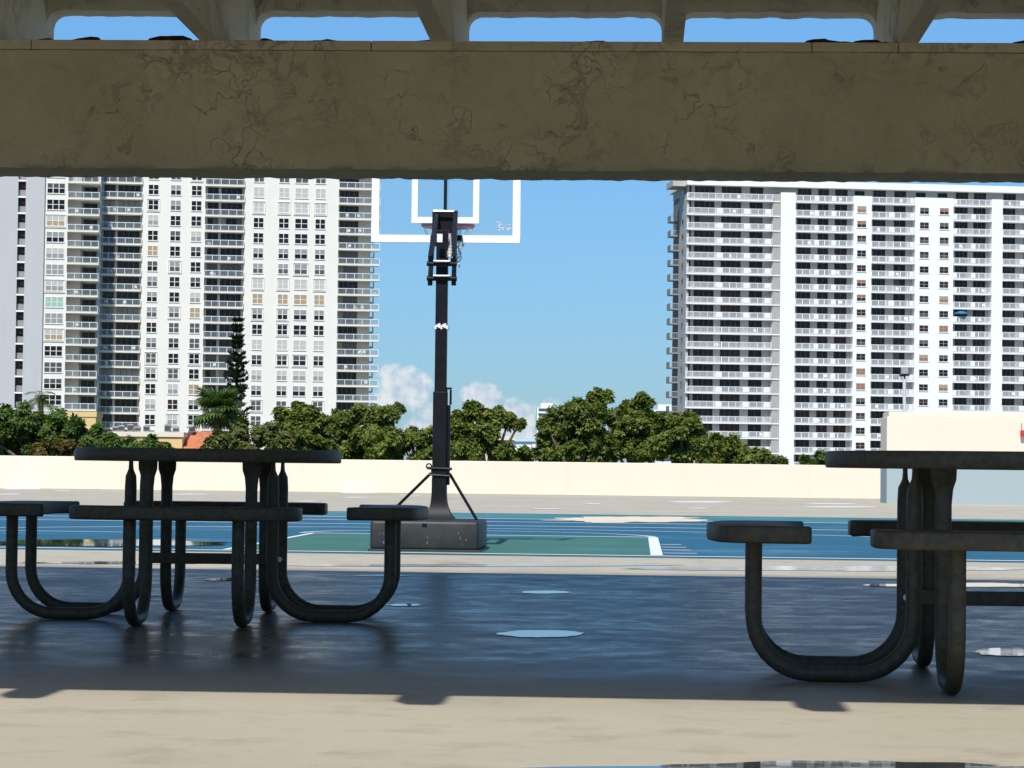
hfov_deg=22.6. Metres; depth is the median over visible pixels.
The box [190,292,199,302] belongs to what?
window
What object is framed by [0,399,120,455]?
broadleaf tree
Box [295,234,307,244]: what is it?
broad window
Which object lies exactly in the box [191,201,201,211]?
window
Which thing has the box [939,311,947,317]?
window
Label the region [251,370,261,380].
window
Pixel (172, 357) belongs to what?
window
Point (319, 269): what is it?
window
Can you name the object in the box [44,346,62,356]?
triple window
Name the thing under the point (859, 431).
window
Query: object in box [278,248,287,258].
window
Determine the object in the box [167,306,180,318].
window
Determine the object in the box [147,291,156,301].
window
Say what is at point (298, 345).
broad window
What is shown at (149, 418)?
window
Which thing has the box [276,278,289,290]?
window
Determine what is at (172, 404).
window
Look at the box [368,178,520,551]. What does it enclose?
basketball hoop
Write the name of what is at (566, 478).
parapet wall
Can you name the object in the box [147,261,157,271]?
window
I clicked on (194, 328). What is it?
window
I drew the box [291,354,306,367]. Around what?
broad window
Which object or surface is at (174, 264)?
window
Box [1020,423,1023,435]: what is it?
alarm box
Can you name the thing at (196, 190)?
window
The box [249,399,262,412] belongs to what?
window
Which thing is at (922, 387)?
window
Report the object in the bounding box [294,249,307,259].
broad window
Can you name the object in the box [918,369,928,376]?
window
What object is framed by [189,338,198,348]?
window
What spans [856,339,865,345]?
window
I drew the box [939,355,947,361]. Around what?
window
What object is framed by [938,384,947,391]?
window
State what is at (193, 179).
window
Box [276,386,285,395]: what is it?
window
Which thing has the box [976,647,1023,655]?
puddle
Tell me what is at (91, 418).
villa
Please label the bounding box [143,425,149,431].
air conditioner
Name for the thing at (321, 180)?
window
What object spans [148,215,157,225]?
window
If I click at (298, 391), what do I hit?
broad window
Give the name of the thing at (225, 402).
palm tree
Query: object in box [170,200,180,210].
window
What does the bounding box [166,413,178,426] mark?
window
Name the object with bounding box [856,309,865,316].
window
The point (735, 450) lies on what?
broadleaf tree
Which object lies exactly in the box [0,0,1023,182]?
pavilion
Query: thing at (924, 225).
window
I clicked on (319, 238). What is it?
window
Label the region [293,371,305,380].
broad window
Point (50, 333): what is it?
triple window
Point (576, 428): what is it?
broadleaf tree
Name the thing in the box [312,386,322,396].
window
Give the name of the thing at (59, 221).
triple window
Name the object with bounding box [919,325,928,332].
window
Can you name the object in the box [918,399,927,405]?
window
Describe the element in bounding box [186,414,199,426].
window
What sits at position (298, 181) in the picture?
broad window
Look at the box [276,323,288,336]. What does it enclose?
window
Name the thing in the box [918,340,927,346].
window
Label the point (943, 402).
window
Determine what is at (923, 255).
window
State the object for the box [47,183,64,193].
triple window
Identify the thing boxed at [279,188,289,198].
window
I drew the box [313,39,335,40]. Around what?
roof crumb
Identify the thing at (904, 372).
floodlight pole
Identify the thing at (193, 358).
window
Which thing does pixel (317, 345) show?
window
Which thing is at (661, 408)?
distant tower
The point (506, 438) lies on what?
villa
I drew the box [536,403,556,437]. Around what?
distant tower
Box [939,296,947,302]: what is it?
window
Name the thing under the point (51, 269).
triple window
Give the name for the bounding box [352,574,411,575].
puddle
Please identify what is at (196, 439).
villa
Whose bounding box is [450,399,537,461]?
broadleaf tree
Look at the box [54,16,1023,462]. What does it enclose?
sky
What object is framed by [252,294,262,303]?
window
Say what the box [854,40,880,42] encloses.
roof crumb
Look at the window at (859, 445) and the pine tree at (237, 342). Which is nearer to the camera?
the pine tree at (237, 342)
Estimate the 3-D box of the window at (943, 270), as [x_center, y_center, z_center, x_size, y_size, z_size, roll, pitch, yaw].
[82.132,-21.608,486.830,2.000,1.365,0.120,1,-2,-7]
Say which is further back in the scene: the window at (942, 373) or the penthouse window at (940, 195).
the penthouse window at (940, 195)
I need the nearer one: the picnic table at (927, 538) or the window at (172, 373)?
the picnic table at (927, 538)
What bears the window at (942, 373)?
in the apartment tower at (791, 289)
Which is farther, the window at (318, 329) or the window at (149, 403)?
the window at (318, 329)
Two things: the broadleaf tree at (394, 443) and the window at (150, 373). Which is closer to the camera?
the broadleaf tree at (394, 443)
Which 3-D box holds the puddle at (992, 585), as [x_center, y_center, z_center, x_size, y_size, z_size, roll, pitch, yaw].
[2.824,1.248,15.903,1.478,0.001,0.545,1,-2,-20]
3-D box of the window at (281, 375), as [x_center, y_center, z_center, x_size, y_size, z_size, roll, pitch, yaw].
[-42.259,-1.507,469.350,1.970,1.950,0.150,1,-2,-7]
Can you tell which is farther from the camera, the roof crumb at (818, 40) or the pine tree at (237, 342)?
the pine tree at (237, 342)
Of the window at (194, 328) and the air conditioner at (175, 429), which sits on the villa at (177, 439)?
the air conditioner at (175, 429)
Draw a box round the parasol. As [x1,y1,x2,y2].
[954,311,967,314]
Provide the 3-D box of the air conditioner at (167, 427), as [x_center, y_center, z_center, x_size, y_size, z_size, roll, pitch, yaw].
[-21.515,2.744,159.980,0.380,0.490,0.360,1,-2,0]
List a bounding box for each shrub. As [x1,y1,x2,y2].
[28,437,85,455]
[765,454,788,464]
[798,449,826,464]
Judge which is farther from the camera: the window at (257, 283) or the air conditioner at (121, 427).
the window at (257, 283)
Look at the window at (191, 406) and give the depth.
467.17 m
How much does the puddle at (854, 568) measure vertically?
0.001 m
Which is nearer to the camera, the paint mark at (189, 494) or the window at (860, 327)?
the paint mark at (189, 494)
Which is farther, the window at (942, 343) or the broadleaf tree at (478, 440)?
the window at (942, 343)
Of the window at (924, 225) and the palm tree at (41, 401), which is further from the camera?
the window at (924, 225)
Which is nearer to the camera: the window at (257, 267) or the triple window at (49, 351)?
the triple window at (49, 351)
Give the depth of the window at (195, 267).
467.97 m
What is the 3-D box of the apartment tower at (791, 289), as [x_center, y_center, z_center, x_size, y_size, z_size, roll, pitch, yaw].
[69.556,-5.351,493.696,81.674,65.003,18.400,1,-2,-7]
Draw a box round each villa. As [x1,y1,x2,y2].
[66,412,102,429]
[111,431,191,447]
[183,431,211,448]
[485,436,514,460]
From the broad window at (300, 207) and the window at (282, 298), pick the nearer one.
the window at (282, 298)
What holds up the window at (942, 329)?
in the apartment tower at (791, 289)
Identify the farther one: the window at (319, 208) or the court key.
the window at (319, 208)
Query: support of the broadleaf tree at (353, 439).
on the ground
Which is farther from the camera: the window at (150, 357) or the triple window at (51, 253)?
the window at (150, 357)
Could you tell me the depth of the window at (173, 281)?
467.40 m
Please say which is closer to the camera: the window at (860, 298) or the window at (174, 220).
the window at (174, 220)
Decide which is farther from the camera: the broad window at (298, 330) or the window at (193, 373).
the broad window at (298, 330)
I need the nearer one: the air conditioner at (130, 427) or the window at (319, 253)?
the air conditioner at (130, 427)
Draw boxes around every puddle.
[0,539,223,546]
[37,561,159,563]
[204,578,257,580]
[287,564,655,565]
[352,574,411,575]
[386,604,418,605]
[496,630,582,636]
[523,590,569,593]
[531,760,1023,767]
[639,566,1023,570]
[864,583,1023,586]
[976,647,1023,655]
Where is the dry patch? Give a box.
[556,516,707,522]
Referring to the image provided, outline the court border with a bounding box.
[0,511,1023,562]
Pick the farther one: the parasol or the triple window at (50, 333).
the parasol
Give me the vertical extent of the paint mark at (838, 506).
0.001 m
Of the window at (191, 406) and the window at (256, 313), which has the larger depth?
the window at (256, 313)
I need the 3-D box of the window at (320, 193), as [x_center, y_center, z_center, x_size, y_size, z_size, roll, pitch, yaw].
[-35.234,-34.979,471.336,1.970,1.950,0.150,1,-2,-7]
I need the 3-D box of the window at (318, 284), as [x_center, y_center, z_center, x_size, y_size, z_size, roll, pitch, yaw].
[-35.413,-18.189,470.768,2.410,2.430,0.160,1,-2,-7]
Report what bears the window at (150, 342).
in the apartment tower at (290, 284)
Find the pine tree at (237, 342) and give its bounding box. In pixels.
[219,316,252,428]
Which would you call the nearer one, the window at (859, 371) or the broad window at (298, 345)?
the broad window at (298, 345)
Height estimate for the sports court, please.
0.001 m
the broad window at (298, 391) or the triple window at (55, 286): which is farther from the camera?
the broad window at (298, 391)
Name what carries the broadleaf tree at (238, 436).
on the ground
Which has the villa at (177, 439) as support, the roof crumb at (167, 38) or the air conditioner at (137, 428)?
the air conditioner at (137, 428)
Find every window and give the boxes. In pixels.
[43,328,63,341]
[43,395,61,405]
[44,279,64,292]
[44,313,62,323]
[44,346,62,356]
[44,362,61,372]
[44,378,61,388]
[45,214,65,227]
[45,264,63,274]
[45,297,62,307]
[46,199,64,209]
[46,232,64,242]
[46,248,63,258]
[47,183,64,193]
[144,351,157,364]
[144,367,156,378]
[144,414,154,424]
[145,384,155,393]
[145,399,154,409]
[146,307,156,317]
[146,322,156,332]
[146,337,155,347]
[147,198,159,211]
[147,230,157,240]
[147,246,157,255]
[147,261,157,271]
[147,276,156,286]
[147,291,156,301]
[148,184,158,194]
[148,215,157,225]
[166,367,179,380]
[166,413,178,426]
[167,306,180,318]
[167,384,177,394]
[167,399,177,409]
[168,260,180,273]
[168,338,178,348]
[168,353,177,363]
[169,246,179,256]
[169,277,179,287]
[169,292,179,302]
[169,323,178,332]
[170,185,180,195]
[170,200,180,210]
[170,215,180,225]
[170,231,180,241]
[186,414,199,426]
[187,352,200,365]
[188,369,198,379]
[188,384,198,394]
[188,400,197,409]
[189,323,199,333]
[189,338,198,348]
[190,178,203,181]
[190,262,200,272]
[190,277,200,287]
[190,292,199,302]
[190,308,199,318]
[191,185,201,195]
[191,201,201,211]
[191,216,201,226]
[191,231,200,241]
[191,247,200,256]
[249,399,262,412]
[250,308,263,320]
[250,416,260,426]
[251,277,263,290]
[251,324,261,334]
[251,339,261,349]
[251,355,261,365]
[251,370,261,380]
[251,385,260,395]
[252,201,265,213]
[252,263,262,273]
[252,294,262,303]
[253,217,263,227]
[253,233,263,243]
[253,248,262,258]
[254,178,264,182]
[254,187,263,197]
[275,354,287,366]
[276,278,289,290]
[276,308,288,321]
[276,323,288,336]
[276,370,286,380]
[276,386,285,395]
[276,401,285,407]
[277,201,290,214]
[277,294,287,304]
[277,340,286,350]
[278,218,288,228]
[278,233,288,243]
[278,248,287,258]
[278,264,287,274]
[279,179,289,182]
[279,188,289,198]
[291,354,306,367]
[292,386,305,396]
[293,263,308,275]
[293,325,306,335]
[293,340,305,350]
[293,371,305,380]
[294,202,309,215]
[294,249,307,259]
[294,279,306,289]
[294,294,306,304]
[294,310,306,320]
[295,178,308,183]
[295,188,308,198]
[295,218,307,228]
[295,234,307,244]
[311,400,323,413]
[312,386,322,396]
[313,278,325,291]
[313,310,323,320]
[313,325,323,335]
[313,341,323,350]
[313,356,323,366]
[313,371,322,381]
[314,202,326,215]
[314,249,324,259]
[314,265,324,274]
[314,295,323,305]
[315,178,325,183]
[315,219,325,229]
[315,234,324,244]
[316,189,325,198]
[855,191,864,195]
[855,368,865,375]
[855,398,864,404]
[855,413,865,419]
[855,428,865,434]
[855,442,864,449]
[856,235,866,242]
[856,265,865,271]
[856,280,866,286]
[856,294,865,301]
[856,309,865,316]
[856,324,865,330]
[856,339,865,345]
[856,354,865,360]
[856,383,864,389]
[857,206,866,212]
[857,221,866,227]
[857,250,866,257]
[916,193,925,197]
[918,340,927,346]
[918,355,928,361]
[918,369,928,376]
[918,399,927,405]
[919,207,929,214]
[919,237,928,243]
[919,252,928,258]
[919,266,928,273]
[919,281,928,287]
[919,296,928,302]
[919,310,928,317]
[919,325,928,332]
[919,384,927,390]
[920,222,929,229]
[938,193,946,197]
[938,326,948,332]
[938,370,948,376]
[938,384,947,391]
[938,399,947,406]
[939,208,948,214]
[939,223,948,229]
[939,237,948,244]
[939,252,948,258]
[939,267,948,273]
[939,281,948,288]
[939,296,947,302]
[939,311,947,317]
[939,340,948,347]
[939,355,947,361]
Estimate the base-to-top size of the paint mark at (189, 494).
0.001 m
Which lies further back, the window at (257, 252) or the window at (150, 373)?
the window at (257, 252)
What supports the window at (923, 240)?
in the apartment tower at (791, 289)
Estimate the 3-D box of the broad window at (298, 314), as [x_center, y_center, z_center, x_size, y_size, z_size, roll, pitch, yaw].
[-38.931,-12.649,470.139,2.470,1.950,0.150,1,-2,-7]
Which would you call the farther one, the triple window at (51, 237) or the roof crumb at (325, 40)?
the triple window at (51, 237)
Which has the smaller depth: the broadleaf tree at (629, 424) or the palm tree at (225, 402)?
the broadleaf tree at (629, 424)
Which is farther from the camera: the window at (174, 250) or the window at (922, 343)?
the window at (922, 343)
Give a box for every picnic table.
[0,448,428,626]
[706,450,1023,694]
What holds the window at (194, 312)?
in the apartment tower at (290, 284)
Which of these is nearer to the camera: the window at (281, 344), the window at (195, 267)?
the window at (195, 267)
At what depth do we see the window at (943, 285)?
486.73 m
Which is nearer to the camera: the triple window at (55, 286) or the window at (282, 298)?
the triple window at (55, 286)
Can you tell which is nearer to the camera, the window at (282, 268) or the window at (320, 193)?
the window at (282, 268)
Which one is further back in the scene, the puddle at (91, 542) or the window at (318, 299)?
the window at (318, 299)
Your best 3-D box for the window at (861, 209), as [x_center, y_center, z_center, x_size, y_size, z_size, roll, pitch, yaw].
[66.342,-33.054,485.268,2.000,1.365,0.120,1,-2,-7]
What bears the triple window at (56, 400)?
in the apartment tower at (290, 284)
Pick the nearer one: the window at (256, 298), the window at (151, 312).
the window at (151, 312)
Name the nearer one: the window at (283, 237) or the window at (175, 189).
the window at (175, 189)
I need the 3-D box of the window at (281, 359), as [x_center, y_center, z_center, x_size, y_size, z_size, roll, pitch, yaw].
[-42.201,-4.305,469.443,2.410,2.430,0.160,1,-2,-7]
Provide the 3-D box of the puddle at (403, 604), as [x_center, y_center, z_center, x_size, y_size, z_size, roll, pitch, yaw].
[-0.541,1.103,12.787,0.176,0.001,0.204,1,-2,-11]
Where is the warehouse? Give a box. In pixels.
[511,439,536,461]
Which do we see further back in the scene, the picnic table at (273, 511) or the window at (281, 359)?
the window at (281, 359)
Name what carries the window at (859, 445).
in the apartment tower at (791, 289)
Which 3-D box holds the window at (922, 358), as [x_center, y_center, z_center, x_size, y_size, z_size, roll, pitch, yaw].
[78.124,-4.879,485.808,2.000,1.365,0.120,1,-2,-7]
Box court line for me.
[0,516,1023,560]
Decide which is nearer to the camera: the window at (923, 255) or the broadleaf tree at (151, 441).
the broadleaf tree at (151, 441)
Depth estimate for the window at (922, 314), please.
486.13 m
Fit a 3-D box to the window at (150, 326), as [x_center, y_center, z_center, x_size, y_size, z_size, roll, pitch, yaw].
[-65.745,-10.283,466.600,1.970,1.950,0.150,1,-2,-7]
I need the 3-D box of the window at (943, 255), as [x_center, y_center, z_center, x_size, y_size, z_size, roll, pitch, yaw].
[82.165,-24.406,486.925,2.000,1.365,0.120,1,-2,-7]
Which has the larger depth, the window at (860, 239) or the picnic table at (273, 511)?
the window at (860, 239)
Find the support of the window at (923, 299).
in the apartment tower at (791, 289)
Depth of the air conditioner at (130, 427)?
159.80 m
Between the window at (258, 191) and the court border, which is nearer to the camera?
the court border
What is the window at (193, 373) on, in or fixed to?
in the apartment tower at (290, 284)
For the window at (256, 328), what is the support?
in the apartment tower at (290, 284)
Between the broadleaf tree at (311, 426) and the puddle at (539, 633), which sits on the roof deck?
the puddle at (539, 633)
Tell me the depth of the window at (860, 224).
485.18 m
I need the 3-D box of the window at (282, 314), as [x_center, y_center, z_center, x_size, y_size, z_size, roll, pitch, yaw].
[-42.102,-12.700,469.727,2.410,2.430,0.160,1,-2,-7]
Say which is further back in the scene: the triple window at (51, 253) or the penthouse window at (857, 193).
the penthouse window at (857, 193)
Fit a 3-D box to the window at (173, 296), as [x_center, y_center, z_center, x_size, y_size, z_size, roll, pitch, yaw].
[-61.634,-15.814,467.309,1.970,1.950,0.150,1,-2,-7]
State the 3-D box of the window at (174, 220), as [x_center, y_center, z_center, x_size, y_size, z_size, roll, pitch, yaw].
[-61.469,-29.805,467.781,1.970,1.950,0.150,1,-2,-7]
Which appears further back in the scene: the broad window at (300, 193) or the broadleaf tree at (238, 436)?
the broad window at (300, 193)
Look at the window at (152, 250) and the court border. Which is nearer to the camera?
the court border
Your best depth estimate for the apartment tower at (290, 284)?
467.95 m
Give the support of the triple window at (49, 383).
in the apartment tower at (290, 284)
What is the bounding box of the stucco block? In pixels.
[880,412,1023,504]
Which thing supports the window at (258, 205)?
in the apartment tower at (290, 284)
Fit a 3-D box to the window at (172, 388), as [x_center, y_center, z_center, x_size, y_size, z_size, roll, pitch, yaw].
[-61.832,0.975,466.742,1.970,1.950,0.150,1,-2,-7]
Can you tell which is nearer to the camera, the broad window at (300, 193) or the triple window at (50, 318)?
the triple window at (50, 318)
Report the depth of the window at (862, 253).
484.95 m
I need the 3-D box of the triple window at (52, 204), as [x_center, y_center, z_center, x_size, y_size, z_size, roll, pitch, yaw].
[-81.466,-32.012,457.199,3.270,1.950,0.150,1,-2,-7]
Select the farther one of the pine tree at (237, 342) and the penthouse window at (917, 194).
the penthouse window at (917, 194)
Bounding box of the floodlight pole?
[899,367,909,411]
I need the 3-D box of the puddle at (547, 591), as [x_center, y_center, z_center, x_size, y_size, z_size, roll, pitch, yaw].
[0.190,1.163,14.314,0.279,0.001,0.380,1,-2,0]
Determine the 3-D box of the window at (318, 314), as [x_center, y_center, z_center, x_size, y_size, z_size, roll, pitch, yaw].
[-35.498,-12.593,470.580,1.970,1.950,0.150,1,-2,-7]
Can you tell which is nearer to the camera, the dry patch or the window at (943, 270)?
the dry patch
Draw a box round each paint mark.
[174,493,205,494]
[670,501,729,502]
[806,506,873,507]
[808,503,856,503]
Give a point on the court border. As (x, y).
(555, 516)
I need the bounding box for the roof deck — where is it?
[0,489,1023,767]
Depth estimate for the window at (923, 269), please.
486.37 m
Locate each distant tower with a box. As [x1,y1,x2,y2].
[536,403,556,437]
[653,404,671,462]
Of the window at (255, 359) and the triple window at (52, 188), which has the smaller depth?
the triple window at (52, 188)
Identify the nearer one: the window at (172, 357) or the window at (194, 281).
the window at (172, 357)
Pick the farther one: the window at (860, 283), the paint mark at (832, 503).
the window at (860, 283)
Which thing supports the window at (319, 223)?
in the apartment tower at (290, 284)
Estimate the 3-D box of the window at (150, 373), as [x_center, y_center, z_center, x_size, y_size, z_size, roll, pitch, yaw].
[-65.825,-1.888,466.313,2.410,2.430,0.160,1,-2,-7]
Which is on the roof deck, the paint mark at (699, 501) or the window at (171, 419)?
the paint mark at (699, 501)
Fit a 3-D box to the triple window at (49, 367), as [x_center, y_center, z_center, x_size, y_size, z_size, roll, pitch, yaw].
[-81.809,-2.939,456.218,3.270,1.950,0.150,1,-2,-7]
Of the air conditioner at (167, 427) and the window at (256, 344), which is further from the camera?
the window at (256, 344)
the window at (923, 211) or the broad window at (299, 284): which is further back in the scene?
the window at (923, 211)
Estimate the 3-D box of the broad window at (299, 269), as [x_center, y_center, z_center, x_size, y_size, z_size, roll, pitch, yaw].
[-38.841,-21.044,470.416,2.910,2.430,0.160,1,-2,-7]
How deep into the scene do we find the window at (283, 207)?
470.37 m
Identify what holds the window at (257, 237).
in the apartment tower at (290, 284)
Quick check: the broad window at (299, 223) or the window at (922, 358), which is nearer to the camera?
the broad window at (299, 223)
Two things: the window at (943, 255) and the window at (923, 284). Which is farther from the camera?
the window at (943, 255)
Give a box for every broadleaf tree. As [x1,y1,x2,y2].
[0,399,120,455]
[118,433,172,447]
[200,416,298,449]
[265,400,339,450]
[330,401,406,459]
[363,424,461,460]
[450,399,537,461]
[533,386,622,462]
[603,391,668,462]
[647,410,728,463]
[706,433,771,463]
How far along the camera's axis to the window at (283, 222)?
470.26 m
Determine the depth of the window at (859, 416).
484.00 m
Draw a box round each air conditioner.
[118,425,124,430]
[127,424,133,430]
[134,426,140,431]
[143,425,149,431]
[164,424,170,431]
[173,427,178,431]
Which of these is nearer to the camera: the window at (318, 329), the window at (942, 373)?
the window at (318, 329)
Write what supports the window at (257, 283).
in the apartment tower at (290, 284)
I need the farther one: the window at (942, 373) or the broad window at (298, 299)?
the window at (942, 373)
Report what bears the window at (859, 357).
in the apartment tower at (791, 289)
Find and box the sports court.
[0,513,1023,561]
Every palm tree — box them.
[23,391,56,413]
[191,386,245,434]
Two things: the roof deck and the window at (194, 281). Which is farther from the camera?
the window at (194, 281)
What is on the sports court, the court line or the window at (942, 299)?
the court line
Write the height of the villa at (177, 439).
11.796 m
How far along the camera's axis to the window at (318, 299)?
470.72 m
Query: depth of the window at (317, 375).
470.26 m
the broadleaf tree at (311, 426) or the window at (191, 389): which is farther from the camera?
the window at (191, 389)
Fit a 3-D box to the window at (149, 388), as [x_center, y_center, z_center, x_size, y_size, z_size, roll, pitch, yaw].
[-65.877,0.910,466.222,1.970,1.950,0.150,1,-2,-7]
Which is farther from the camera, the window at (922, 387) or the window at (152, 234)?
the window at (922, 387)
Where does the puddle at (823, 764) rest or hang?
on the roof deck
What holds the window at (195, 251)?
in the apartment tower at (290, 284)
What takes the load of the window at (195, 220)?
in the apartment tower at (290, 284)
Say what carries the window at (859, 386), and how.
in the apartment tower at (791, 289)
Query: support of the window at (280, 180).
in the apartment tower at (290, 284)
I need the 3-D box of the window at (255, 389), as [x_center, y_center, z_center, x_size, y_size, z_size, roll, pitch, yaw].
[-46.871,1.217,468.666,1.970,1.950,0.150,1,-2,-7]
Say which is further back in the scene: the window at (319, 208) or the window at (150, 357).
the window at (319, 208)
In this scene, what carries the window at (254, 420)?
in the apartment tower at (290, 284)
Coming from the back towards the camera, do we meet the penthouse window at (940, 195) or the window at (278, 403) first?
the penthouse window at (940, 195)
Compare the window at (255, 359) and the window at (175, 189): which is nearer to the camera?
the window at (175, 189)
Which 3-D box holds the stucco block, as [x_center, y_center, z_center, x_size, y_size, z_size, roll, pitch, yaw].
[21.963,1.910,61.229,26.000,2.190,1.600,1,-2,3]
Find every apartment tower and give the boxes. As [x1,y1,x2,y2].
[0,176,380,455]
[666,180,1023,464]
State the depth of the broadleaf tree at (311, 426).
111.70 m
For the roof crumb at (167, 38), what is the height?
0.044 m
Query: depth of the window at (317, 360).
470.26 m
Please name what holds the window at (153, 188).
in the apartment tower at (290, 284)
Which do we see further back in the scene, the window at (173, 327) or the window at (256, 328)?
the window at (256, 328)
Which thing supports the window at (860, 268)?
in the apartment tower at (791, 289)
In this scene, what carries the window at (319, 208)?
in the apartment tower at (290, 284)
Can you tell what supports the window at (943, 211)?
in the apartment tower at (791, 289)
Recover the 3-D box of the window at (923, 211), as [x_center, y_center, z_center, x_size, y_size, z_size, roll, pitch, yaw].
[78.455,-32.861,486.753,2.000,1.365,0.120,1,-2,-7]
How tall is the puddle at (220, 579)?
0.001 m
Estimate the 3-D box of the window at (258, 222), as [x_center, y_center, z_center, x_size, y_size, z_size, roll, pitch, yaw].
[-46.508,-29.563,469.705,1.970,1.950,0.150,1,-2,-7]
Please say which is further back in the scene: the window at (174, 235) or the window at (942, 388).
the window at (942, 388)
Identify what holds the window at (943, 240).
in the apartment tower at (791, 289)
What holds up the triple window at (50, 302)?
in the apartment tower at (290, 284)
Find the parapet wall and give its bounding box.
[0,455,880,498]
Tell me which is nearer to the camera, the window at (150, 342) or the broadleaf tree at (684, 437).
the broadleaf tree at (684, 437)
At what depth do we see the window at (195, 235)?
468.20 m
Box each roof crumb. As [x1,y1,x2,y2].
[73,37,100,39]
[148,36,190,39]
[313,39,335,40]
[806,39,838,44]
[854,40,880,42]
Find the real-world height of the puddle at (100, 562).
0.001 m
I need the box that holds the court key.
[225,533,656,555]
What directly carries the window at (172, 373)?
in the apartment tower at (290, 284)
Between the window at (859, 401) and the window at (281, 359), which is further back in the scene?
the window at (859, 401)
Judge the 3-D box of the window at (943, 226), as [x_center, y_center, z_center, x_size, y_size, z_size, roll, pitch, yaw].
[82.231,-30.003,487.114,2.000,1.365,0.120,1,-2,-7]
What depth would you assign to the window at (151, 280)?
466.94 m
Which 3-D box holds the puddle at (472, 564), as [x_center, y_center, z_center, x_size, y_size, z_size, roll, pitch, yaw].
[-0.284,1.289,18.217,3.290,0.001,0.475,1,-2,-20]
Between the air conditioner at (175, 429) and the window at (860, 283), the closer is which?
the air conditioner at (175, 429)
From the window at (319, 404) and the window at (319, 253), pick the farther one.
the window at (319, 253)
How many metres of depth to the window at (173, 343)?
467.05 m

